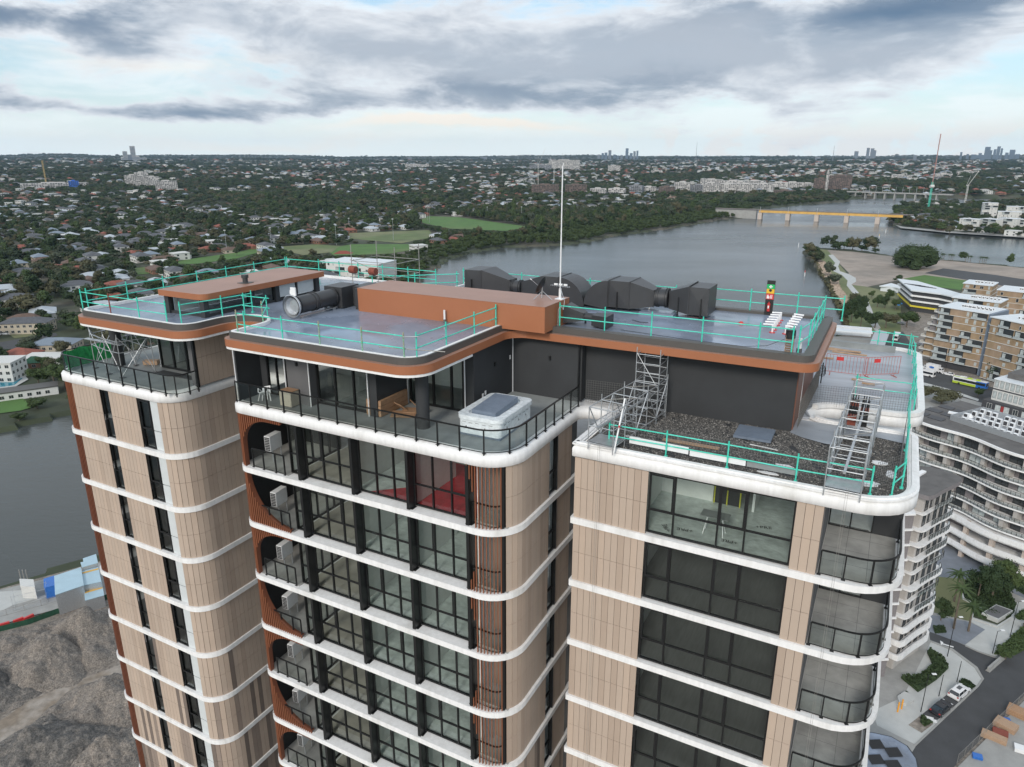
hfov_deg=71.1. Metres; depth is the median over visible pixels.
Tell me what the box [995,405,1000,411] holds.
window
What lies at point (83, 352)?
green debris net
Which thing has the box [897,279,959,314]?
school building
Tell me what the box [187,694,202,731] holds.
window
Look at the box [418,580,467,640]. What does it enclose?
window
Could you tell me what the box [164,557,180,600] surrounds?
window
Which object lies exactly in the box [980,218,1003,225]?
waterside flats
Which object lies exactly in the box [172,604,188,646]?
window
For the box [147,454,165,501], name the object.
window
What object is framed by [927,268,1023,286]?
asphalt yard
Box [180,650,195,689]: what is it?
window
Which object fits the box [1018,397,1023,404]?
window
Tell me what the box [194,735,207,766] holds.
window
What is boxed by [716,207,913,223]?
rail bridge
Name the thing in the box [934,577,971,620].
lawn
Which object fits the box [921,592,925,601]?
window
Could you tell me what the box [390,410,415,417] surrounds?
cardboard sheet
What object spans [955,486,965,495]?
window
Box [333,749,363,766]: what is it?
window
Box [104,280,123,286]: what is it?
house
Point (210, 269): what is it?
house
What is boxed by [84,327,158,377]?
terrace scaffold
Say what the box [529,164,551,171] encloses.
apartment block
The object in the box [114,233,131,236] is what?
house
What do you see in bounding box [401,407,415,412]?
cardboard sheet
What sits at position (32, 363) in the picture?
house
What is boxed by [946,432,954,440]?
window
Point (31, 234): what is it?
house
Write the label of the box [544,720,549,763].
window
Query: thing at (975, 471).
window
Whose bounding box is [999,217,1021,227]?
waterside flats
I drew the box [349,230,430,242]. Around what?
sports field
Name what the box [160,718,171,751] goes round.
window
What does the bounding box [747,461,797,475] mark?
white board
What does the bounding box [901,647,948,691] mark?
hedge
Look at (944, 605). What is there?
tree
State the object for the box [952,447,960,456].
window
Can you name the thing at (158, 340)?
sliding door
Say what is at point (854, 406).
counterweight stack
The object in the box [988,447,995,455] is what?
window
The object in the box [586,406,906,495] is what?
roof gravel
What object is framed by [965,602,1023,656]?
plaza
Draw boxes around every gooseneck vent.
[763,323,774,332]
[765,321,776,330]
[769,316,779,325]
[770,314,781,322]
[772,312,782,320]
[782,325,795,334]
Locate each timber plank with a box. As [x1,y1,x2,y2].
[662,438,719,449]
[828,348,860,352]
[832,351,866,355]
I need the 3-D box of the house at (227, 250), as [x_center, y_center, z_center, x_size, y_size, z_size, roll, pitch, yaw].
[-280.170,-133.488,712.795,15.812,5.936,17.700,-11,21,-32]
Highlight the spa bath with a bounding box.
[458,393,531,440]
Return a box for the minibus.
[923,368,935,376]
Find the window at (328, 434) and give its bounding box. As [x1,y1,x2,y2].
[289,425,340,470]
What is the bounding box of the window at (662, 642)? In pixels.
[638,607,777,699]
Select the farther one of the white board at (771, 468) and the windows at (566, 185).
the windows at (566, 185)
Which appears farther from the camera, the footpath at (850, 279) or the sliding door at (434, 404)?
the footpath at (850, 279)
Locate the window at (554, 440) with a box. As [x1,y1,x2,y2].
[549,437,555,494]
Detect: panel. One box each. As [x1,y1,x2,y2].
[586,380,623,405]
[614,422,670,453]
[671,431,731,464]
[732,442,799,477]
[797,367,820,427]
[799,454,871,490]
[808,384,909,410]
[874,454,904,488]
[897,413,907,478]
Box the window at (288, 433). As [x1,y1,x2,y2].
[287,424,297,473]
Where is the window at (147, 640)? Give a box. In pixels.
[145,634,157,671]
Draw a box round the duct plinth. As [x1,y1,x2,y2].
[639,308,676,316]
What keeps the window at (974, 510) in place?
in the apartment building at (978, 450)
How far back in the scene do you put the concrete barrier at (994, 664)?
132.28 m
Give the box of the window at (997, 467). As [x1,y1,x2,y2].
[992,463,1004,472]
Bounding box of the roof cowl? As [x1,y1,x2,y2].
[239,274,253,283]
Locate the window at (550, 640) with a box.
[546,615,552,663]
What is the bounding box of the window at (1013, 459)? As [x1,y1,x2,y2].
[1009,455,1023,465]
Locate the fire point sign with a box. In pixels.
[764,280,775,314]
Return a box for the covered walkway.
[879,283,900,292]
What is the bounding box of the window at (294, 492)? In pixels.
[293,485,302,530]
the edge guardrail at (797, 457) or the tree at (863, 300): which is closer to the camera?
the edge guardrail at (797, 457)
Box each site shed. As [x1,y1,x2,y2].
[54,567,85,614]
[80,554,98,570]
[82,567,101,590]
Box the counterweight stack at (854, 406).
[846,394,870,427]
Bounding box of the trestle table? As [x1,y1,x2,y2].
[700,509,730,537]
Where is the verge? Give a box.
[11,334,35,337]
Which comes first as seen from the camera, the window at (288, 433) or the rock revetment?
the window at (288, 433)
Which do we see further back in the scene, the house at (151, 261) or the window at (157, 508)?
the house at (151, 261)
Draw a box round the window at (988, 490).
[985,487,997,496]
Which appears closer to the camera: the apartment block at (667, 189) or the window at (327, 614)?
the window at (327, 614)
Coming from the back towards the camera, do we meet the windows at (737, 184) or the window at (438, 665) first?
the windows at (737, 184)
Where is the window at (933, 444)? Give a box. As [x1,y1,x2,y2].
[929,440,939,448]
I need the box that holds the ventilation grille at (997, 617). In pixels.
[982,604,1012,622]
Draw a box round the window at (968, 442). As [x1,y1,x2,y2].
[963,437,978,449]
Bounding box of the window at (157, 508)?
[156,507,173,552]
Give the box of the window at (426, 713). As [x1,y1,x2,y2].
[424,694,470,749]
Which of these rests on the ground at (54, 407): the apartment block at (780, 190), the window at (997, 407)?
the apartment block at (780, 190)
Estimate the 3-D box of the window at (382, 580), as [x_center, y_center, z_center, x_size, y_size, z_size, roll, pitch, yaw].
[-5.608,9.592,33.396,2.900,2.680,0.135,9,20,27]
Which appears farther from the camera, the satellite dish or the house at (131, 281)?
the house at (131, 281)
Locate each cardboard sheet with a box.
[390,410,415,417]
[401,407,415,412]
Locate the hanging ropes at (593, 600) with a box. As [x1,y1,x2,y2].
[585,447,599,766]
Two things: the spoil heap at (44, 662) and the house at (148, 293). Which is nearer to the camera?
the spoil heap at (44, 662)
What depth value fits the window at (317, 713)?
38.70 m
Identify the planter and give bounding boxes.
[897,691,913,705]
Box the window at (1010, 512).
[999,506,1013,515]
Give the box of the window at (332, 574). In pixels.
[314,547,359,601]
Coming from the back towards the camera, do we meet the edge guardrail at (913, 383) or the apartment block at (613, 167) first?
the apartment block at (613, 167)
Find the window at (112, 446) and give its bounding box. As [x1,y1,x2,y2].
[111,444,124,488]
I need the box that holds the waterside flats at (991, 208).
[980,202,998,217]
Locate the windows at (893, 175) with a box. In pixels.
[891,175,910,177]
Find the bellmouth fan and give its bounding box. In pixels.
[283,282,375,317]
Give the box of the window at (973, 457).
[969,453,980,463]
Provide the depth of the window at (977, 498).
167.59 m
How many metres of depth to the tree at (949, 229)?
875.57 m
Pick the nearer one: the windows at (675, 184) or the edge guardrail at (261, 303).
the edge guardrail at (261, 303)
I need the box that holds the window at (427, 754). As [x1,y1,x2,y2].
[426,746,460,766]
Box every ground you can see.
[0,155,1023,588]
[0,293,1023,766]
[828,250,1023,292]
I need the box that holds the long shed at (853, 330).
[835,325,872,336]
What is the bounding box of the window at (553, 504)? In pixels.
[548,501,554,553]
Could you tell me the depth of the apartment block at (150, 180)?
1966.53 m
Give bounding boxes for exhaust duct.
[465,266,590,306]
[584,275,716,318]
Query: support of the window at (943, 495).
in the apartment building at (927, 527)
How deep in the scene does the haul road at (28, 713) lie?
122.33 m
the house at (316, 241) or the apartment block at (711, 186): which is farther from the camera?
the apartment block at (711, 186)
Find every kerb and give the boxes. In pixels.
[830,339,895,352]
[914,641,983,745]
[965,645,999,657]
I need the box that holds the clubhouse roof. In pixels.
[334,251,352,253]
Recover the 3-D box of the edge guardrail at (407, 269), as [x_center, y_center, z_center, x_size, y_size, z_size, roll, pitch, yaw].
[-10.174,-7.376,47.071,12.520,1.160,0.140,9,20,27]
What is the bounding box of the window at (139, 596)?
[137,590,149,628]
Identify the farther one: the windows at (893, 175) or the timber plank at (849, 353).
the windows at (893, 175)
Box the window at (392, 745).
[377,724,418,766]
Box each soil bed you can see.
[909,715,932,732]
[963,594,1010,624]
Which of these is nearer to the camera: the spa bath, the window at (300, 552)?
the spa bath
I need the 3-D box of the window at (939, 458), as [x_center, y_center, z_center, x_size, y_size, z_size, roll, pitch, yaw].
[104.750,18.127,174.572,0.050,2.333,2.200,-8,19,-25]
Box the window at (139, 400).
[138,398,156,449]
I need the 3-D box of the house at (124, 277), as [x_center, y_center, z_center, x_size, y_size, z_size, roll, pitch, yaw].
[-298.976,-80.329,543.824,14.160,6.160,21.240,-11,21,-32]
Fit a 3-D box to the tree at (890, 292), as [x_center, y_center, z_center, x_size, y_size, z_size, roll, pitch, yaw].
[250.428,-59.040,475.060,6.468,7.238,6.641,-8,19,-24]
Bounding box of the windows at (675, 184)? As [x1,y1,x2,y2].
[675,184,691,188]
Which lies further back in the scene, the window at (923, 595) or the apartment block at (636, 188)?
the apartment block at (636, 188)
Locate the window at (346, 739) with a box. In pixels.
[328,702,370,752]
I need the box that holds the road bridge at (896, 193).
[847,186,952,200]
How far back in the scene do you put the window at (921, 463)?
179.06 m
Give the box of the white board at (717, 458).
[689,451,745,465]
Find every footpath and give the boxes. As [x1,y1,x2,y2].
[829,255,858,293]
[866,302,879,330]
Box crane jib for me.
[929,134,940,187]
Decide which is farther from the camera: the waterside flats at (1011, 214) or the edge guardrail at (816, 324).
the waterside flats at (1011, 214)
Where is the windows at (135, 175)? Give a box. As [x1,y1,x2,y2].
[134,174,147,183]
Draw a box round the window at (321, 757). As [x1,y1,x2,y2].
[319,743,325,766]
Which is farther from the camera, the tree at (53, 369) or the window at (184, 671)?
the tree at (53, 369)
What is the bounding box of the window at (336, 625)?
[319,601,363,654]
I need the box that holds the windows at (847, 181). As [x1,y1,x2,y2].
[829,176,852,189]
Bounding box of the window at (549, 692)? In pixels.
[545,668,551,714]
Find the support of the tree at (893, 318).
on the rough grass at (889, 308)
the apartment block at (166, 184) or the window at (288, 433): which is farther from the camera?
the apartment block at (166, 184)
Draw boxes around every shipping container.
[43,575,55,598]
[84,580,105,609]
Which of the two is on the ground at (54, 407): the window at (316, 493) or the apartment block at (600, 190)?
the apartment block at (600, 190)
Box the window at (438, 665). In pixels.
[421,639,468,696]
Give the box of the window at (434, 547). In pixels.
[416,519,466,580]
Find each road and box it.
[0,665,121,741]
[885,332,988,402]
[913,632,1023,766]
[923,372,992,400]
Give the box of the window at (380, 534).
[361,504,409,563]
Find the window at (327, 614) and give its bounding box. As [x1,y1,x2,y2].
[306,597,339,631]
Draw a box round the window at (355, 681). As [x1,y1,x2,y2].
[324,653,366,704]
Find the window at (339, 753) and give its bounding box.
[321,744,340,766]
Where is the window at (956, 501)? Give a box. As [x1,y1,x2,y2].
[950,497,962,506]
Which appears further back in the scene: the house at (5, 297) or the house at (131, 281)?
the house at (131, 281)
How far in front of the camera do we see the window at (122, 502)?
40.47 m
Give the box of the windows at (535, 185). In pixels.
[532,185,558,190]
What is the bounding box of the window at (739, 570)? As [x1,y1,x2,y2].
[642,542,786,634]
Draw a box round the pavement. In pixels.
[875,642,980,743]
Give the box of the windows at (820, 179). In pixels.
[814,179,825,188]
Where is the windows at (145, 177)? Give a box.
[145,177,158,184]
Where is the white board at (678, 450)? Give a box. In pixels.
[629,436,688,453]
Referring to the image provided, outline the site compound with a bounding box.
[958,701,1023,766]
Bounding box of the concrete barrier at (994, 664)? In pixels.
[986,656,1004,672]
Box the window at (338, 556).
[301,543,341,580]
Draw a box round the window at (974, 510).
[972,506,984,516]
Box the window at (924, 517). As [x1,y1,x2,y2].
[921,515,925,526]
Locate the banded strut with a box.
[613,398,625,452]
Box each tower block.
[122,151,127,159]
[129,146,135,160]
[625,148,628,159]
[865,148,869,158]
[869,148,874,158]
[975,155,988,159]
[983,147,990,159]
[995,146,1000,159]
[1008,150,1015,158]
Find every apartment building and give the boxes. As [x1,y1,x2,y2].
[325,257,396,279]
[880,466,961,676]
[912,401,1023,575]
[919,302,1008,375]
[951,293,1008,308]
[962,279,998,296]
[980,314,1023,381]
[981,368,1023,418]
[996,285,1023,314]
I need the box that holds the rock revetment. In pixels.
[818,260,848,305]
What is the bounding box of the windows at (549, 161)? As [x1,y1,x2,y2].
[549,161,579,167]
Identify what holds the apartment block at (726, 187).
on the ground at (54, 407)
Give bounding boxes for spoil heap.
[0,618,64,656]
[0,633,87,710]
[0,664,41,712]
[0,713,125,766]
[37,673,131,727]
[50,606,118,671]
[70,726,139,766]
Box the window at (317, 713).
[314,696,322,729]
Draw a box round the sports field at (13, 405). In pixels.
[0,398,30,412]
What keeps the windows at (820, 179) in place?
in the apartment block at (820, 182)
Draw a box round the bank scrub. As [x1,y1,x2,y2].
[812,255,849,325]
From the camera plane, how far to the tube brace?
28.21 m
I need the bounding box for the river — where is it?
[0,198,1023,585]
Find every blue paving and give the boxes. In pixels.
[929,615,984,644]
[937,546,1023,597]
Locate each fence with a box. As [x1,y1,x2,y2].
[0,594,106,631]
[1,582,102,615]
[957,693,1023,762]
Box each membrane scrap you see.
[757,470,778,475]
[775,463,793,467]
[858,479,879,486]
[871,460,887,464]
[886,471,896,478]
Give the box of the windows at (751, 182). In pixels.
[746,181,764,183]
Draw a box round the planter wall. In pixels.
[962,594,1016,627]
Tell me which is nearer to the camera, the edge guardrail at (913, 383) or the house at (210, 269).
the edge guardrail at (913, 383)
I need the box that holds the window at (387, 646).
[369,620,414,674]
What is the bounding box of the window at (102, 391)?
[101,390,115,437]
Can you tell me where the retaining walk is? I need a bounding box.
[924,383,978,400]
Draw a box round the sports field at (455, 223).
[422,216,524,230]
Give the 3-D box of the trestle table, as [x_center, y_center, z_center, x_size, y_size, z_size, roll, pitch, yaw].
[8.162,5.654,28.821,1.100,0.838,0.600,9,20,27]
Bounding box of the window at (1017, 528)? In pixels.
[1009,523,1020,531]
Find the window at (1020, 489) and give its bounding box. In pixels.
[1017,485,1023,493]
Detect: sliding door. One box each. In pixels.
[157,339,190,371]
[266,356,287,394]
[315,364,366,412]
[409,360,464,410]
[819,585,861,597]
[828,508,874,532]
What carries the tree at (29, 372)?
on the ground at (54, 407)
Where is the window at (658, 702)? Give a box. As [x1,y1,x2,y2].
[635,667,768,760]
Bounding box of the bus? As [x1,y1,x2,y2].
[952,375,988,388]
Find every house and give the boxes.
[0,284,14,290]
[0,293,33,301]
[0,317,56,334]
[6,313,41,318]
[7,347,44,354]
[10,259,29,266]
[12,267,32,275]
[20,248,36,258]
[25,233,42,236]
[26,356,41,368]
[28,306,56,318]
[30,253,48,262]
[31,257,54,263]
[32,337,83,351]
[48,231,64,233]
[60,280,92,290]
[69,242,83,245]
[74,246,90,249]
[74,257,96,262]
[79,271,104,275]
[80,300,116,311]
[82,251,101,259]
[85,276,100,282]
[90,264,105,271]
[94,292,122,301]
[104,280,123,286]
[112,269,131,277]
[113,243,128,252]
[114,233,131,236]
[115,273,129,280]
[116,279,145,287]
[122,334,154,344]
[128,287,154,295]
[129,252,151,262]
[143,251,160,256]
[144,265,161,274]
[146,277,167,288]
[149,259,166,266]
[150,255,177,260]
[155,229,171,233]
[163,266,183,278]
[168,251,191,259]
[169,241,185,246]
[175,222,190,225]
[195,232,206,235]
[195,268,219,280]
[198,246,220,251]
[205,239,221,243]
[221,246,235,253]
[241,243,256,249]
[256,242,274,248]
[257,247,271,253]
[260,235,278,242]
[263,263,281,269]
[282,221,292,226]
[287,231,298,234]
[301,232,316,237]
[309,238,328,243]
[312,235,325,238]
[319,258,334,263]
[320,270,338,275]
[345,228,356,232]
[363,226,379,231]
[368,223,380,226]
[397,224,413,229]
[408,244,427,251]
[429,237,446,243]
[1004,230,1023,235]
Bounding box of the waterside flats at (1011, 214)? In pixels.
[997,210,1021,218]
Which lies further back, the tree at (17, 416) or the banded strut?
the tree at (17, 416)
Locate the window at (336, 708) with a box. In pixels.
[316,697,339,726]
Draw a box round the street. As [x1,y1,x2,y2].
[0,333,57,349]
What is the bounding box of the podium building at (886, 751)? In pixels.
[867,732,918,766]
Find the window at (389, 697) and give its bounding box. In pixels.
[373,673,417,726]
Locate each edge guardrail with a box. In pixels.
[79,289,167,321]
[84,257,285,306]
[178,290,254,322]
[235,310,404,356]
[241,293,269,321]
[286,257,436,284]
[369,271,458,286]
[415,304,496,356]
[463,268,676,287]
[559,302,794,351]
[608,423,874,494]
[716,288,845,320]
[797,296,826,352]
[855,374,915,397]
[871,330,917,353]
[889,390,911,495]
[909,335,917,410]
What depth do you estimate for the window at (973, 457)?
167.23 m
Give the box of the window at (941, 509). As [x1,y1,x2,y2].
[938,506,943,516]
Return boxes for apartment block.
[20,182,88,187]
[68,180,78,186]
[124,174,134,183]
[134,171,147,185]
[145,176,158,184]
[155,180,177,190]
[405,164,428,166]
[479,185,496,188]
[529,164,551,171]
[532,183,558,192]
[549,159,579,170]
[565,183,586,192]
[590,187,605,194]
[608,165,619,171]
[608,187,625,192]
[629,184,643,192]
[644,186,655,192]
[659,186,674,194]
[674,181,691,190]
[690,184,702,192]
[700,178,722,184]
[703,182,720,191]
[720,183,735,192]
[722,180,745,185]
[736,183,755,191]
[745,180,765,183]
[755,183,774,189]
[768,181,788,188]
[774,189,795,193]
[783,181,803,189]
[804,182,813,187]
[813,177,828,188]
[825,170,829,189]
[828,174,852,189]
[891,174,910,177]
[935,173,952,177]
[956,170,977,175]
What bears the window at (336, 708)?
in the apartment tower at (327, 571)
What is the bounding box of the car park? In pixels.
[927,392,981,405]
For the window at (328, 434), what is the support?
in the apartment tower at (327, 571)
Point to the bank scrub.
(839, 304)
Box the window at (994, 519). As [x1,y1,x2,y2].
[992,517,998,522]
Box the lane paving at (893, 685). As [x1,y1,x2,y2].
[870,396,1023,751]
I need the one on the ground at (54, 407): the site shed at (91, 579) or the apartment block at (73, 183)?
the apartment block at (73, 183)
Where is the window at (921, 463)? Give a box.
[919,462,930,466]
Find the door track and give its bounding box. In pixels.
[156,370,191,379]
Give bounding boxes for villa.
[0,355,27,381]
[0,381,58,401]
[26,352,60,364]
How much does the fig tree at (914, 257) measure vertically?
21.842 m
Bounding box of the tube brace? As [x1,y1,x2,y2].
[379,336,444,351]
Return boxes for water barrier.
[13,616,23,622]
[23,613,33,619]
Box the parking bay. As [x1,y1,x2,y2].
[923,695,964,719]
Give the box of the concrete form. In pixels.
[19,579,36,598]
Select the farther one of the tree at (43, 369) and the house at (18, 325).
the house at (18, 325)
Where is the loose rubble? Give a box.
[0,612,114,715]
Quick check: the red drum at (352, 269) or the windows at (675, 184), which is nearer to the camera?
the red drum at (352, 269)
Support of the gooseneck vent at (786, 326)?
on the apartment tower at (327, 571)
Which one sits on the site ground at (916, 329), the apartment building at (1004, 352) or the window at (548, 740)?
the apartment building at (1004, 352)
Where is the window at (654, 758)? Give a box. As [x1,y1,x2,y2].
[631,725,720,766]
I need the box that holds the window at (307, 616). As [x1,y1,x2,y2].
[304,596,313,635]
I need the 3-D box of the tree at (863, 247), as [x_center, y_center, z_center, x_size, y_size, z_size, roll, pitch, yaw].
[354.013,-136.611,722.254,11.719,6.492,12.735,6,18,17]
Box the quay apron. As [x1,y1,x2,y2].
[833,336,871,343]
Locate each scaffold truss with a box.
[587,370,668,454]
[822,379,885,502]
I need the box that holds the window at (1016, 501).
[1012,497,1023,506]
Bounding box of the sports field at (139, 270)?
[134,267,148,273]
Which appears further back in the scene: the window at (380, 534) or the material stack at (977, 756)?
the material stack at (977, 756)
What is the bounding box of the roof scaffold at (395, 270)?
[350,243,419,282]
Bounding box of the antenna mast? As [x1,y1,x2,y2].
[552,163,569,299]
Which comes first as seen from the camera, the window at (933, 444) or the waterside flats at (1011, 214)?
the window at (933, 444)
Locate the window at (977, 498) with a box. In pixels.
[973,494,985,504]
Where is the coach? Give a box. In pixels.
[892,332,900,340]
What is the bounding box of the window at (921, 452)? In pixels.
[919,449,926,456]
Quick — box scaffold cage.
[10,582,47,609]
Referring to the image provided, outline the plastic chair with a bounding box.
[258,386,270,400]
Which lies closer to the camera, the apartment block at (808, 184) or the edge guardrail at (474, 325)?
the edge guardrail at (474, 325)
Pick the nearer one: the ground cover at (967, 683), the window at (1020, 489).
the ground cover at (967, 683)
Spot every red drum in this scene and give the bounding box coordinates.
[348,266,357,273]
[368,267,377,274]
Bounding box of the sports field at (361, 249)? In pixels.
[330,244,408,255]
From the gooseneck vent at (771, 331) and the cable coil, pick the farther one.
the cable coil
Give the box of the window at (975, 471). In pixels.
[970,466,986,478]
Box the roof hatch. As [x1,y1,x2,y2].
[733,424,775,442]
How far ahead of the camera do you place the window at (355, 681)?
36.84 m
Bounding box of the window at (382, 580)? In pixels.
[365,563,411,620]
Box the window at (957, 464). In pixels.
[954,460,962,469]
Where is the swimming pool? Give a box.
[0,378,21,386]
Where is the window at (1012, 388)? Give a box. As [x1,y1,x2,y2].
[1010,384,1014,391]
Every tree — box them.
[8,412,27,420]
[15,341,37,348]
[17,335,40,343]
[24,367,49,382]
[24,397,46,407]
[33,356,50,365]
[37,363,61,380]
[43,358,56,379]
[44,363,67,387]
[52,340,71,351]
[55,354,61,362]
[89,328,109,345]
[126,335,147,347]
[131,344,147,349]
[831,244,841,249]
[843,297,860,321]
[849,292,859,298]
[852,306,871,326]
[855,295,869,307]
[857,245,868,249]
[866,311,883,327]
[872,294,882,306]
[881,295,889,307]
[881,312,900,327]
[885,289,895,295]
[891,299,901,308]
[892,242,942,269]
[892,275,902,282]
[897,311,920,326]
[924,386,935,395]
[929,385,962,403]
[933,597,955,619]
[945,225,955,233]
[946,568,972,601]
[947,580,976,628]
[959,598,989,631]
[965,564,999,595]
[974,388,985,396]
[986,562,1017,594]
[989,557,1023,590]
[995,644,1015,659]
[1014,609,1023,625]
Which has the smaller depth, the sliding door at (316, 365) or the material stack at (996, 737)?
the sliding door at (316, 365)
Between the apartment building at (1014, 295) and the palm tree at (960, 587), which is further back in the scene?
the apartment building at (1014, 295)
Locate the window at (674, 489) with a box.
[646,472,796,565]
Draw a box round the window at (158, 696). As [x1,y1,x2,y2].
[153,677,164,712]
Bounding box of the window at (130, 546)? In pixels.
[129,544,141,584]
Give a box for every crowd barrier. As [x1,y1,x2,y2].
[825,353,868,378]
[863,356,901,377]
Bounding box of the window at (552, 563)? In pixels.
[547,560,553,610]
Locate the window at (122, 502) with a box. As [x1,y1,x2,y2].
[120,495,133,537]
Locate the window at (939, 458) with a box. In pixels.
[936,455,942,462]
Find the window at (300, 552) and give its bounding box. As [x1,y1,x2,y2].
[298,542,308,583]
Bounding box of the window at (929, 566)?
[927,564,931,573]
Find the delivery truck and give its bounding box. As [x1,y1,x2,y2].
[926,363,943,373]
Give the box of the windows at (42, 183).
[20,183,84,187]
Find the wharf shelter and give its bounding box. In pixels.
[870,330,888,344]
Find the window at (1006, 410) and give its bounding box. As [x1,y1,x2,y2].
[1003,407,1009,413]
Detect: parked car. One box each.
[929,699,952,717]
[942,372,954,375]
[947,683,970,701]
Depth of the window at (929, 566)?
130.24 m
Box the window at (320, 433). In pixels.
[302,427,350,487]
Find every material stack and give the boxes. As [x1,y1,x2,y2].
[972,752,982,760]
[980,728,1007,745]
[992,726,1008,737]
[993,715,1018,734]
[1006,702,1023,720]
[1014,742,1023,753]
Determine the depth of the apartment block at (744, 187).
1781.50 m
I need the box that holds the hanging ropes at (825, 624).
[803,488,848,766]
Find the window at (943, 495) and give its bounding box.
[941,493,945,501]
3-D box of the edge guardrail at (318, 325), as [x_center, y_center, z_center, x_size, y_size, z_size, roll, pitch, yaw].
[-8.370,-2.119,30.397,9.420,1.160,0.160,9,20,27]
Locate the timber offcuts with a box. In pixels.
[143,359,159,364]
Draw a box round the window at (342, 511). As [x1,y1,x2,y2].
[308,489,355,546]
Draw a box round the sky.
[0,0,1023,156]
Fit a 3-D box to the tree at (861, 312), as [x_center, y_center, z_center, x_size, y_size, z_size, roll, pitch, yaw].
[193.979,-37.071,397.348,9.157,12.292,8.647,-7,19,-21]
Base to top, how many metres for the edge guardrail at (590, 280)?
1.160 m
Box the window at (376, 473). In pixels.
[357,440,406,502]
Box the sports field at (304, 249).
[281,244,338,254]
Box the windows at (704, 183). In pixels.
[703,183,719,191]
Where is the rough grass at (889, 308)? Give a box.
[821,249,900,331]
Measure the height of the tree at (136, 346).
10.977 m
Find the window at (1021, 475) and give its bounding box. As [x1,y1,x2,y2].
[1019,472,1023,479]
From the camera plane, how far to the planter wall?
145.25 m
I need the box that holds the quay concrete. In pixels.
[0,563,105,622]
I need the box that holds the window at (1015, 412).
[1012,409,1017,415]
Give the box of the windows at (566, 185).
[566,185,586,190]
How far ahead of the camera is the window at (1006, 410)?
253.56 m
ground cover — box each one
[920,714,932,726]
[933,625,946,633]
[959,678,975,688]
[963,582,1016,618]
[994,623,1023,654]
[1017,581,1023,593]
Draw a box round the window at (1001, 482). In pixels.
[994,477,1008,487]
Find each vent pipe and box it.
[443,310,445,322]
[796,338,802,352]
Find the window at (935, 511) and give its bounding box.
[932,509,936,519]
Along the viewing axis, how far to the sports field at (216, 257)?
675.26 m
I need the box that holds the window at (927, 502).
[924,500,928,511]
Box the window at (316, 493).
[295,486,344,527]
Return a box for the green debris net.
[66,342,111,370]
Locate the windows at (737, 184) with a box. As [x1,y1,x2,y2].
[737,184,755,189]
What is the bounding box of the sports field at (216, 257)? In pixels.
[178,249,256,263]
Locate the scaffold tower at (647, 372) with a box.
[633,347,668,423]
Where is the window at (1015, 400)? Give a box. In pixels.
[1013,396,1017,403]
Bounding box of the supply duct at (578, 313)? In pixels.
[563,302,613,328]
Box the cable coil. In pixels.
[820,362,825,382]
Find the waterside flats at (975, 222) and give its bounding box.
[959,218,981,231]
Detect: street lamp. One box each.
[920,673,936,711]
[947,616,962,656]
[1010,600,1023,636]
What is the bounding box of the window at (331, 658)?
[311,648,338,679]
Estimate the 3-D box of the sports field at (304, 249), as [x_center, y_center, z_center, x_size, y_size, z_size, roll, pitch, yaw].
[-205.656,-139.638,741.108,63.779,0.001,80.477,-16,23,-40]
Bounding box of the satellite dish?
[530,277,551,299]
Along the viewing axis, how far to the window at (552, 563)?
34.12 m
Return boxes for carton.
[279,387,298,406]
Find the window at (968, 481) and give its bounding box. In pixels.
[963,476,977,487]
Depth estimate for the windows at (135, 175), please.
1977.68 m
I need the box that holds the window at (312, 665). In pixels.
[309,647,317,683]
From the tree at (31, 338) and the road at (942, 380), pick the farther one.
the tree at (31, 338)
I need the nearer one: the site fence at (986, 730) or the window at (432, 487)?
the window at (432, 487)
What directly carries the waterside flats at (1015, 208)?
on the ground at (54, 407)
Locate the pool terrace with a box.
[0,377,27,387]
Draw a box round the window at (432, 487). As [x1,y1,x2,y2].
[413,452,465,517]
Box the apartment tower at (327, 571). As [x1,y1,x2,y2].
[61,267,924,766]
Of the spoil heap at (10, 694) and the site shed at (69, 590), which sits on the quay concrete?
the site shed at (69, 590)
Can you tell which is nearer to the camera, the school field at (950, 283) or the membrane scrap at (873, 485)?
the membrane scrap at (873, 485)
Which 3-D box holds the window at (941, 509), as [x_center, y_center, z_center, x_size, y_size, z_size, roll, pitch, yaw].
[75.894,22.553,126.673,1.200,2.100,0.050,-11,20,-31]
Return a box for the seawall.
[896,225,1023,236]
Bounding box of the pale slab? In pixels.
[0,590,37,610]
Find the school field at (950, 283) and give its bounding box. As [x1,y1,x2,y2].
[904,275,966,289]
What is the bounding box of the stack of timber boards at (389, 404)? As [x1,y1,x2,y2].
[366,389,407,416]
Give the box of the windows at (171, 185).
[155,181,176,189]
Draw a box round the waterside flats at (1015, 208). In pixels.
[1005,205,1023,213]
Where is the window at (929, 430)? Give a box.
[926,426,940,436]

